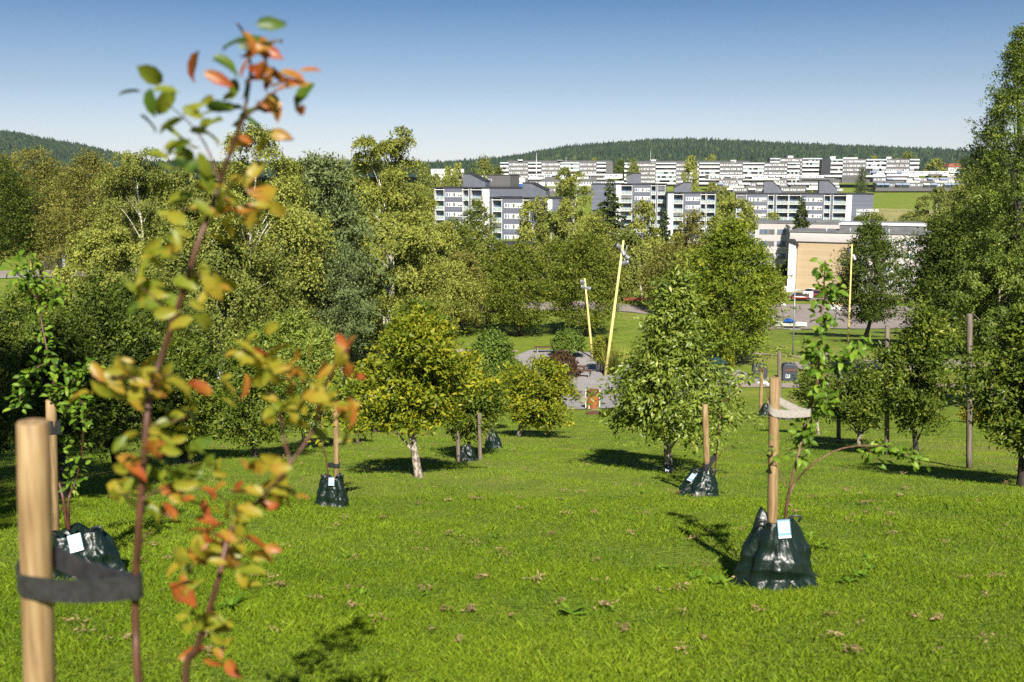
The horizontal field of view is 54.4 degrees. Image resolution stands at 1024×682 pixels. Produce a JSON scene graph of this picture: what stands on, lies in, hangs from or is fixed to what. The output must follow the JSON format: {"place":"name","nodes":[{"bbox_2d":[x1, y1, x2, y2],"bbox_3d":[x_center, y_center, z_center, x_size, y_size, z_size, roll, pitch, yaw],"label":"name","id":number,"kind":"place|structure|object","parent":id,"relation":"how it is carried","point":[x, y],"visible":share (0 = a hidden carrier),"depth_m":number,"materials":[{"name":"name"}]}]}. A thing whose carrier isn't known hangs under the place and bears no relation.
{"place":"outdoors","nodes":[
{"label":"outdoors","id":0,"kind":"place"},
{"bbox_2d":[18,171,497,176],"bbox_3d":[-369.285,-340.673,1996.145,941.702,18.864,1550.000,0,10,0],"label":"hills","id":1,"kind":"structure","parent":0,"point":[370,175],"depth_m":1317.27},
{"bbox_2d":[7,159,508,174],"bbox_3d":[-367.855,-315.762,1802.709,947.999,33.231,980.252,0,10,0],"label":"forest","id":2,"kind":"object","parent":1,"relation":"on","point":[465,166],"visible":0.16,"depth_m":1509.63,"materials":[{"name":"plant"}]},
{"bbox_2d":[0,174,1023,681],"bbox_3d":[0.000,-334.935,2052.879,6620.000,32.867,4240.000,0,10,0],"label":"ground","id":3,"kind":"structure","parent":0,"point":[626,326],"depth_m":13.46,"materials":[{"name":"plant"}]},
{"bbox_2d":[0,307,33,454],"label":"fruit tree","id":4,"kind":"object","parent":3,"relation":"on","point":[9,345],"visible":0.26,"depth_m":15.52,"materials":[{"name":"green plant"}]},
{"bbox_2d":[0,149,45,318],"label":"broadleaf tree","id":5,"kind":"object","parent":3,"relation":"on","point":[18,216],"visible":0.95,"depth_m":87.57,"materials":[{"name":"green plant"}]},
{"bbox_2d":[16,418,55,681],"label":"wooden stake","id":6,"kind":"object","parent":3,"relation":"on","point":[34,497],"visible":0.98,"depth_m":2.51,"materials":[{"name":"brown wood"}]},
{"bbox_2d":[15,545,143,602],"bbox_3d":[-1.080,0.594,2.510,0.387,0.115,0.092,3,10,17],"label":"tree tie","id":7,"kind":"object","parent":6,"relation":"attached to","point":[95,583],"visible":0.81,"depth_m":2.48,"materials":[{"name":"rubber"}]},
{"bbox_2d":[0,273,101,387],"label":"fruit tree","id":8,"kind":"object","parent":3,"relation":"on","point":[11,309],"visible":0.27,"depth_m":34.87,"materials":[{"name":"green plant"}]},
{"bbox_2d":[45,399,59,530],"bbox_3d":[-3.719,1.248,8.070,0.164,1.583,0.086,0,10,0],"label":"wooden stake","id":9,"kind":"object","parent":3,"relation":"on","point":[51,412],"visible":0.47,"depth_m":8.00,"materials":[{"name":"brown wood"}]},
{"bbox_2d":[0,143,118,313],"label":"broadleaf tree","id":10,"kind":"object","parent":3,"relation":"on","point":[40,167],"visible":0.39,"depth_m":93.81,"materials":[{"name":"green plant"}]},
{"bbox_2d":[0,311,123,499],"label":"fruit tree","id":11,"kind":"object","parent":3,"relation":"on","point":[74,346],"visible":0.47,"depth_m":12.49,"materials":[{"name":"green plant"}]},
{"bbox_2d":[0,146,147,294],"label":"broadleaf tree","id":12,"kind":"object","parent":3,"relation":"on","point":[73,179],"visible":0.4,"depth_m":81.92,"materials":[{"name":"green plant"}]},
{"bbox_2d":[53,523,125,579],"bbox_3d":[-3.443,1.714,8.052,0.643,0.509,0.508,0,10,0],"label":"watering bag","id":13,"kind":"object","parent":3,"relation":"on","point":[96,544],"visible":0.64,"depth_m":7.95,"materials":[{"name":"plastic"}]},
{"bbox_2d":[0,250,105,529],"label":"young tree","id":14,"kind":"object","parent":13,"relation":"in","point":[33,288],"visible":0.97,"depth_m":7.89,"materials":[{"name":"green plant"}]},
{"bbox_2d":[27,212,176,332],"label":"broadleaf tree","id":15,"kind":"object","parent":3,"relation":"on","point":[86,240],"visible":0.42,"depth_m":62.33,"materials":[{"name":"green plant"}]},
{"bbox_2d":[38,258,188,474],"bbox_3d":[-6.637,0.548,16.336,2.306,3.804,2.434,0,10,0],"label":"fruit tree","id":16,"kind":"object","parent":3,"relation":"on","point":[111,317],"visible":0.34,"depth_m":16.23,"materials":[{"name":"green plant"}]},
{"bbox_2d":[82,146,186,301],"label":"birch tree","id":17,"kind":"object","parent":3,"relation":"on","point":[157,174],"visible":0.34,"depth_m":76.62,"materials":[{"name":"green plant"}]},
{"bbox_2d":[81,259,227,421],"bbox_3d":[-13.591,0.142,36.620,5.482,6.282,5.000,-5,11,-28],"label":"fruit tree","id":18,"kind":"object","parent":3,"relation":"on","point":[130,302],"visible":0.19,"depth_m":35.93,"materials":[{"name":"green plant"}]},
{"bbox_2d":[137,169,194,331],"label":"birch tree","id":19,"kind":"object","parent":3,"relation":"on","point":[155,195],"visible":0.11,"depth_m":77.83,"materials":[{"name":"green plant"}]},
{"bbox_2d":[127,331,239,463],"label":"fruit tree","id":20,"kind":"object","parent":3,"relation":"on","point":[182,349],"visible":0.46,"depth_m":18.80,"materials":[{"name":"green plant"}]},
{"bbox_2d":[69,16,365,681],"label":"young tree","id":21,"kind":"object","parent":3,"relation":"on","point":[222,554],"visible":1,"depth_m":2.31,"materials":[{"name":"green plant"}]},
{"bbox_2d":[136,185,306,398],"bbox_3d":[-15.473,-2.338,52.332,8.918,11.853,6.814,0,10,0],"label":"birch tree","id":22,"kind":"object","parent":3,"relation":"on","point":[251,295],"visible":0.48,"depth_m":51.18,"materials":[{"name":"green plant"}]},
{"bbox_2d":[165,333,325,457],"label":"fruit tree","id":23,"kind":"object","parent":3,"relation":"on","point":[252,410],"visible":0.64,"depth_m":19.36,"materials":[{"name":"green plant"}]},
{"bbox_2d":[181,122,351,348],"bbox_3d":[-14.764,-4.828,58.288,10.469,15.636,10.474,0,10,0],"label":"birch tree","id":24,"kind":"object","parent":3,"relation":"on","point":[297,221],"visible":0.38,"depth_m":55.84,"materials":[{"name":"green plant"}]},
{"bbox_2d":[220,303,339,386],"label":"fruit tree","id":25,"kind":"object","parent":3,"relation":"on","point":[286,330],"visible":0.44,"depth_m":34.03,"materials":[{"name":"green plant"}]},
{"bbox_2d":[267,330,349,447],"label":"fruit tree","id":26,"kind":"object","parent":3,"relation":"on","point":[310,369],"visible":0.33,"depth_m":22.87,"materials":[{"name":"green plant"}]},
{"bbox_2d":[304,364,342,478],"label":"young tree","id":27,"kind":"object","parent":3,"relation":"on","point":[337,377],"visible":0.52,"depth_m":12.48,"materials":[{"name":"green plant"}]},
{"bbox_2d":[260,148,399,375],"bbox_3d":[-11.277,-4.708,61.787,8.514,14.430,9.384,8,13,41],"label":"pine tree","id":28,"kind":"object","parent":3,"relation":"on","point":[324,172],"visible":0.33,"depth_m":60.84,"materials":[{"name":"green plant"}]},
{"bbox_2d":[314,473,349,507],"bbox_3d":[-2.269,1.891,12.539,0.448,0.495,0.422,0,10,0],"label":"watering bag","id":29,"kind":"object","parent":3,"relation":"on","point":[331,491],"visible":0.99,"depth_m":12.42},
{"bbox_2d":[300,236,380,385],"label":"pine tree","id":30,"kind":"object","parent":3,"relation":"on","point":[339,293],"visible":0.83,"depth_m":57.03,"materials":[{"name":"green plant"}]},
{"bbox_2d":[345,134,454,358],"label":"birch tree","id":31,"kind":"object","parent":3,"relation":"on","point":[408,235],"visible":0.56,"depth_m":68.81,"materials":[{"name":"green plant"}]},
{"bbox_2d":[365,124,452,320],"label":"birch tree","id":32,"kind":"object","parent":3,"relation":"on","point":[403,144],"visible":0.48,"depth_m":70.18,"materials":[{"name":"green plant"}]},
{"bbox_2d":[371,294,464,406],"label":"fruit tree","id":33,"kind":"object","parent":3,"relation":"on","point":[418,302],"visible":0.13,"depth_m":33.23,"materials":[{"name":"green plant"}]},
{"bbox_2d":[333,301,508,477],"bbox_3d":[-1.386,0.893,15.896,2.929,3.092,2.312,6,12,34],"label":"fruit tree","id":34,"kind":"object","parent":3,"relation":"on","point":[419,371],"visible":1,"depth_m":15.66,"materials":[{"name":"green plant"}]},
{"bbox_2d":[394,198,489,338],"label":"birch tree","id":35,"kind":"object","parent":3,"relation":"on","point":[469,288],"visible":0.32,"depth_m":77.07,"materials":[{"name":"green plant"}]},
{"bbox_2d":[443,216,482,278],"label":"broadleaf tree","id":36,"kind":"object","parent":3,"relation":"on","point":[470,246],"visible":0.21,"depth_m":117.00,"materials":[{"name":"green plant"}]},
{"bbox_2d":[438,246,499,330],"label":"broadleaf tree","id":37,"kind":"object","parent":3,"relation":"on","point":[471,261],"visible":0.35,"depth_m":83.77,"materials":[{"name":"green plant"}]},
{"bbox_2d":[435,349,511,444],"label":"fruit tree","id":38,"kind":"object","parent":3,"relation":"on","point":[469,429],"visible":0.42,"depth_m":20.26,"materials":[{"name":"green plant"}]},
{"bbox_2d":[433,173,521,238],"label":"apartment building","id":39,"kind":"structure","parent":3,"relation":"on","point":[450,200],"depth_m":287.06,"materials":[{"name":"concrete"}]},
{"bbox_2d":[456,196,503,248],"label":"broadleaf tree","id":40,"kind":"object","parent":3,"relation":"on","point":[485,230],"visible":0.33,"depth_m":126.64,"materials":[{"name":"green plant"}]},
{"bbox_2d":[75,473,899,643],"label":"weeds","id":41,"kind":"object","parent":3,"relation":"on","point":[574,612],"visible":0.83,"depth_m":7.69,"materials":[{"name":"green plant"}]},
{"bbox_2d":[470,234,505,297],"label":"birch tree","id":42,"kind":"object","parent":3,"relation":"on","point":[481,249],"visible":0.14,"depth_m":111.16,"materials":[{"name":"green plant"}]},
{"bbox_2d":[463,325,520,376],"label":"weeping tree","id":43,"kind":"object","parent":3,"relation":"on","point":[490,341],"visible":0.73,"depth_m":56.31,"materials":[{"name":"green plant"}]},
{"bbox_2d":[473,241,528,310],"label":"broadleaf tree","id":44,"kind":"object","parent":3,"relation":"on","point":[497,251],"visible":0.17,"depth_m":99.45,"materials":[{"name":"green plant"}]},
{"bbox_2d":[487,175,518,186],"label":"building","id":45,"kind":"structure","parent":3,"relation":"on","point":[504,180],"depth_m":511.21,"materials":[{"name":"grey"}]},
{"bbox_2d":[10,441,1017,654],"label":"dry grass clippings","id":46,"kind":"object","parent":3,"relation":"on","point":[472,606],"visible":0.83,"depth_m":7.72,"materials":[{"name":"plant"}]},
{"bbox_2d":[476,240,565,335],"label":"broadleaf tree","id":47,"kind":"object","parent":3,"relation":"on","point":[502,305],"visible":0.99,"depth_m":79.29,"materials":[{"name":"green plant"}]},
{"bbox_2d":[489,182,575,240],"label":"apartment building","id":48,"kind":"structure","parent":3,"relation":"on","point":[506,209],"depth_m":264.40,"materials":[{"name":"stone"}]},
{"bbox_2d":[515,195,552,242],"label":"birch tree","id":49,"kind":"object","parent":3,"relation":"on","point":[526,230],"visible":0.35,"depth_m":134.10,"materials":[{"name":"green plant"}]},
{"bbox_2d":[496,351,594,436],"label":"fruit tree","id":50,"kind":"object","parent":3,"relation":"on","point":[528,404],"visible":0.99,"depth_m":27.22,"materials":[{"name":"green plant"}]},
{"bbox_2d":[520,236,591,301],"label":"broadleaf tree","id":51,"kind":"object","parent":3,"relation":"on","point":[553,245],"visible":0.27,"depth_m":107.13,"materials":[{"name":"green plant"}]},
{"bbox_2d":[500,159,612,181],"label":"apartment building","id":52,"kind":"structure","parent":3,"relation":"on","point":[520,167],"depth_m":679.99,"materials":[{"name":"grey"}]},
{"bbox_2d":[533,209,582,276],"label":"birch tree","id":53,"kind":"object","parent":3,"relation":"on","point":[551,223],"visible":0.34,"depth_m":120.75,"materials":[{"name":"green plant"}]},
{"bbox_2d":[528,173,623,194],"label":"apartment building","id":54,"kind":"structure","parent":3,"relation":"on","point":[581,183],"depth_m":587.06,"materials":[{"name":"grey"}]},
{"bbox_2d":[546,171,607,242],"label":"birch tree","id":55,"kind":"object","parent":3,"relation":"on","point":[567,210],"visible":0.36,"depth_m":142.49,"materials":[{"name":"green plant"}]},
{"bbox_2d":[539,230,638,335],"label":"broadleaf tree","id":56,"kind":"object","parent":3,"relation":"on","point":[575,253],"visible":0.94,"depth_m":79.39,"materials":[{"name":"green plant"}]},
{"bbox_2d":[569,209,625,287],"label":"broadleaf tree","id":57,"kind":"object","parent":3,"relation":"on","point":[597,223],"visible":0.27,"depth_m":118.97,"materials":[{"name":"green plant"}]},
{"bbox_2d":[593,178,632,287],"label":"spruce tree","id":58,"kind":"object","parent":3,"relation":"on","point":[610,212],"visible":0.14,"depth_m":136.32,"materials":[{"name":"green plant"}]},
{"bbox_2d":[591,173,666,238],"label":"apartment building","id":59,"kind":"structure","parent":3,"relation":"on","point":[631,190],"depth_m":344.76,"materials":[{"name":"concrete"}]},
{"bbox_2d":[599,229,659,304],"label":"birch tree","id":60,"kind":"object","parent":3,"relation":"on","point":[636,250],"visible":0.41,"depth_m":110.94,"materials":[{"name":"green plant"}]},
{"bbox_2d":[615,198,666,296],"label":"birch tree","id":61,"kind":"object","parent":3,"relation":"on","point":[652,239],"visible":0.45,"depth_m":126.50,"materials":[{"name":"green plant"}]},
{"bbox_2d":[635,239,688,306],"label":"broadleaf tree","id":62,"kind":"object","parent":3,"relation":"on","point":[653,267],"visible":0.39,"depth_m":103.76,"materials":[{"name":"green plant"}]},
{"bbox_2d":[584,253,764,472],"bbox_3d":[2.592,0.497,16.894,2.771,3.991,3.493,0,10,0],"label":"fruit tree","id":63,"kind":"object","parent":3,"relation":"on","point":[650,390],"visible":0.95,"depth_m":16.57,"materials":[{"name":"green plant"}]},
{"bbox_2d":[681,155,698,191],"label":"birch tree","id":64,"kind":"object","parent":3,"relation":"on","point":[690,163],"visible":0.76,"depth_m":550.07,"materials":[{"name":"green plant"}]},
{"bbox_2d":[665,182,716,243],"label":"apartment building","id":65,"kind":"structure","parent":3,"relation":"on","point":[681,198],"depth_m":334.69,"materials":[{"name":"stone"}]},
{"bbox_2d":[664,208,720,319],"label":"broadleaf tree","id":66,"kind":"object","parent":3,"relation":"on","point":[688,230],"visible":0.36,"depth_m":110.84,"materials":[{"name":"green plant"}]},
{"bbox_2d":[677,467,719,496],"bbox_3d":[2.573,1.979,13.703,0.618,0.470,0.474,0,10,0],"label":"watering bag","id":67,"kind":"object","parent":3,"relation":"on","point":[701,482],"visible":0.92,"depth_m":13.60,"materials":[{"name":"plastic"}]},
{"bbox_2d":[702,403,709,469],"bbox_3d":[2.688,1.567,13.754,0.172,1.436,0.085,0,10,0],"label":"wooden stake","id":68,"kind":"object","parent":3,"relation":"on","point":[705,425],"visible":0.69,"depth_m":13.67,"materials":[{"name":"brown wood"}]},
{"bbox_2d":[623,160,800,186],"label":"apartment building","id":69,"kind":"structure","parent":3,"relation":"on","point":[669,173],"depth_m":666.80,"materials":[{"name":"grey"}]},
{"bbox_2d":[699,367,761,473],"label":"young tree","id":70,"kind":"object","parent":3,"relation":"on","point":[727,387],"visible":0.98,"depth_m":13.64,"materials":[{"name":"green plant"}]},
{"bbox_2d":[706,195,758,279],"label":"birch tree","id":71,"kind":"object","parent":3,"relation":"on","point":[728,207],"visible":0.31,"depth_m":197.79,"materials":[{"name":"green plant"}]},
{"bbox_2d":[678,215,801,364],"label":"maple tree","id":72,"kind":"object","parent":3,"relation":"on","point":[753,314],"visible":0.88,"depth_m":64.95,"materials":[{"name":"green plant"}]},
{"bbox_2d":[767,377,779,522],"bbox_3d":[2.012,1.148,7.680,0.125,1.768,0.080,0,10,0],"label":"wooden stake","id":73,"kind":"object","parent":3,"relation":"on","point":[773,432],"visible":0.68,"depth_m":7.60,"materials":[{"name":"brown wood"}]},
{"bbox_2d":[767,397,810,417],"bbox_3d":[2.098,0.496,7.536,0.317,0.166,0.094,3,10,17],"label":"tree tie","id":74,"kind":"object","parent":73,"relation":"attached to","point":[794,411],"visible":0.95,"depth_m":7.53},
{"bbox_2d":[705,175,842,192],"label":"terraced housing","id":75,"kind":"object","parent":3,"relation":"on","point":[779,184],"visible":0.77,"depth_m":626.74,"materials":[{"name":"grey"}]},
{"bbox_2d":[729,507,819,590],"bbox_3d":[2.037,1.641,7.734,0.746,0.670,0.602,0,10,0],"label":"watering bag","id":76,"kind":"object","parent":3,"relation":"on","point":[778,553],"visible":0.98,"depth_m":7.57,"materials":[{"name":"plastic"}]},
{"bbox_2d":[767,156,821,181],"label":"apartment building","id":77,"kind":"structure","parent":3,"relation":"on","point":[809,166],"depth_m":703.00,"materials":[{"name":"grey"}]},
{"bbox_2d":[779,196,810,283],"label":"spruce tree","id":78,"kind":"object","parent":3,"relation":"on","point":[802,211],"visible":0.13,"depth_m":236.07,"materials":[{"name":"green plant"}]},
{"bbox_2d":[734,180,877,220],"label":"apartment building","id":79,"kind":"structure","parent":3,"relation":"on","point":[826,201],"depth_m":344.79,"materials":[{"name":"concrete"}]},
{"bbox_2d":[787,355,841,434],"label":"fruit tree","id":80,"kind":"object","parent":3,"relation":"on","point":[804,384],"visible":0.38,"depth_m":28.72,"materials":[{"name":"green plant"}]},
{"bbox_2d":[732,304,913,328],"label":"parking area","id":81,"kind":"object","parent":3,"relation":"on","point":[803,314],"visible":0.2,"depth_m":156.71,"materials":[{"name":"asphalt"}]},
{"bbox_2d":[743,219,926,279],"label":"apartment building","id":82,"kind":"structure","parent":3,"relation":"on","point":[775,234],"depth_m":246.87,"materials":[{"name":"white"}]},
{"bbox_2d":[757,257,930,518],"bbox_3d":[2.506,0.636,7.542,1.325,2.538,0.390,0,10,0],"label":"young tree","id":83,"kind":"object","parent":3,"relation":"on","point":[801,441],"visible":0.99,"depth_m":7.46,"materials":[{"name":"green plant"}]},
{"bbox_2d":[813,357,895,444],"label":"fruit tree","id":84,"kind":"object","parent":3,"relation":"on","point":[858,414],"visible":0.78,"depth_m":24.39,"materials":[{"name":"green plant"}]},
{"bbox_2d":[787,222,932,294],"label":"apartment building","id":85,"kind":"structure","parent":3,"relation":"on","point":[806,245],"depth_m":213.90,"materials":[{"name":"white"}]},
{"bbox_2d":[819,156,919,182],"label":"apartment building","id":86,"kind":"structure","parent":3,"relation":"on","point":[845,169],"depth_m":655.37,"materials":[{"name":"grey"}]},
{"bbox_2d":[825,219,915,336],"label":"maple tree","id":87,"kind":"object","parent":3,"relation":"on","point":[873,243],"visible":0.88,"depth_m":92.76,"materials":[{"name":"green plant"}]},
{"bbox_2d":[864,171,961,190],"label":"terraced housing","id":88,"kind":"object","parent":3,"relation":"on","point":[902,186],"visible":0.79,"depth_m":626.06,"materials":[{"name":"grey"}]},
{"bbox_2d":[861,287,999,454],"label":"fruit tree","id":89,"kind":"object","parent":3,"relation":"on","point":[909,400],"visible":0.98,"depth_m":19.87,"materials":[{"name":"green plant"}]},
{"bbox_2d":[898,184,968,249],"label":"birch tree","id":90,"kind":"object","parent":3,"relation":"on","point":[939,198],"visible":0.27,"depth_m":267.36,"materials":[{"name":"green plant"}]},
{"bbox_2d":[888,198,1021,355],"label":"broadleaf tree","id":91,"kind":"object","parent":3,"relation":"on","point":[938,259],"visible":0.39,"depth_m":73.58,"materials":[{"name":"green plant"}]},
{"bbox_2d":[966,313,972,468],"bbox_3d":[8.186,0.979,17.820,0.329,2.968,0.117,0,10,0],"label":"wooden post","id":92,"kind":"object","parent":3,"relation":"on","point":[969,329],"visible":0.7,"depth_m":17.83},
{"bbox_2d":[931,299,1023,487],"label":"fruit tree","id":93,"kind":"object","parent":3,"relation":"on","point":[1007,421],"visible":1,"depth_m":14.33,"materials":[{"name":"green plant"}]},
{"bbox_2d":[946,241,1023,387],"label":"broadleaf tree","id":94,"kind":"object","parent":3,"relation":"on","point":[966,295],"visible":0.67,"depth_m":47.36,"materials":[{"name":"green plant"}]},
{"bbox_2d":[947,22,1023,395],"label":"poplar tree","id":95,"kind":"object","parent":3,"relation":"on","point":[990,196],"visible":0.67,"depth_m":48.82,"materials":[{"name":"green plant"}]},
{"bbox_2d":[0,0,1023,162],"label":"sky","id":96,"kind":"structure","parent":0,"point":[471,79],"materials":[{"name":"blue"}]},
{"bbox_2d":[597,345,631,374],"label":"ornamental grass","id":97,"kind":"object","parent":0,"point":[613,362],"depth_m":62.77,"materials":[{"name":"green plant"}]},
{"bbox_2d":[464,301,766,330],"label":"road","id":98,"kind":"structure","parent":0,"point":[633,308],"depth_m":106.14,"materials":[{"name":"asphalt"}]},
{"bbox_2d":[514,350,759,408],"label":"plaza","id":99,"kind":"structure","parent":0,"point":[583,381],"depth_m":62.17,"materials":[{"name":"concrete"}]},
{"bbox_2d":[545,348,582,377],"bbox_3d":[3.201,1.507,62.408,2.609,2.002,2.802,0,10,0],"label":"weeping shrub","id":100,"kind":"object","parent":99,"relation":"on","point":[570,361],"visible":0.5,"depth_m":62.01,"materials":[{"name":"brown plant"}]},
{"bbox_2d":[550,327,587,355],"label":"shrub","id":101,"kind":"object","parent":99,"relation":"on","point":[568,338],"visible":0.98,"depth_m":69.04,"materials":[{"name":"green plant"}]},
{"bbox_2d":[587,335,616,371],"bbox_3d":[5.790,0.872,63.956,2.028,2.641,2.010,0,10,0],"label":"shrub","id":102,"kind":"object","parent":99,"relation":"on","point":[600,342],"visible":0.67,"depth_m":63.68,"materials":[{"name":"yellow plant"}]},
{"bbox_2d":[604,240,630,375],"bbox_3d":[6.536,-1.886,62.076,1.583,8.758,0.444,0,10,0],"label":"light mast","id":103,"kind":"object","parent":99,"relation":"on","point":[623,253],"visible":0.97,"depth_m":61.85,"materials":[{"name":"yellow wood"}]},
{"bbox_2d":[579,147,1023,173],"bbox_3d":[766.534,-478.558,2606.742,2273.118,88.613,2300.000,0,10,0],"label":"hills","id":104,"kind":"structure","parent":0,"point":[774,153],"depth_m":1901.42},
{"bbox_2d":[429,136,1023,169],"bbox_3d":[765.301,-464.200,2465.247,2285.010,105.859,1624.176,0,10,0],"label":"forest","id":105,"kind":"object","parent":104,"relation":"on","point":[704,149],"visible":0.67,"depth_m":2100.14,"materials":[{"name":"plant"}]},
{"bbox_2d":[873,208,950,225],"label":"meadow","id":106,"kind":"structure","parent":0,"point":[891,214],"depth_m":434.80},
{"bbox_3d":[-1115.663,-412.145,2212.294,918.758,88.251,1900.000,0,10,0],"label":"hills","id":107,"kind":"structure","parent":0,"visible":0},
{"bbox_2d":[0,129,147,167],"bbox_3d":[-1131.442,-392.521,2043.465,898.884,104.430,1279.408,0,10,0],"label":"forest","id":108,"kind":"object","parent":107,"relation":"on","point":[63,150],"visible":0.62,"depth_m":2071.47,"materials":[{"name":"plant"}]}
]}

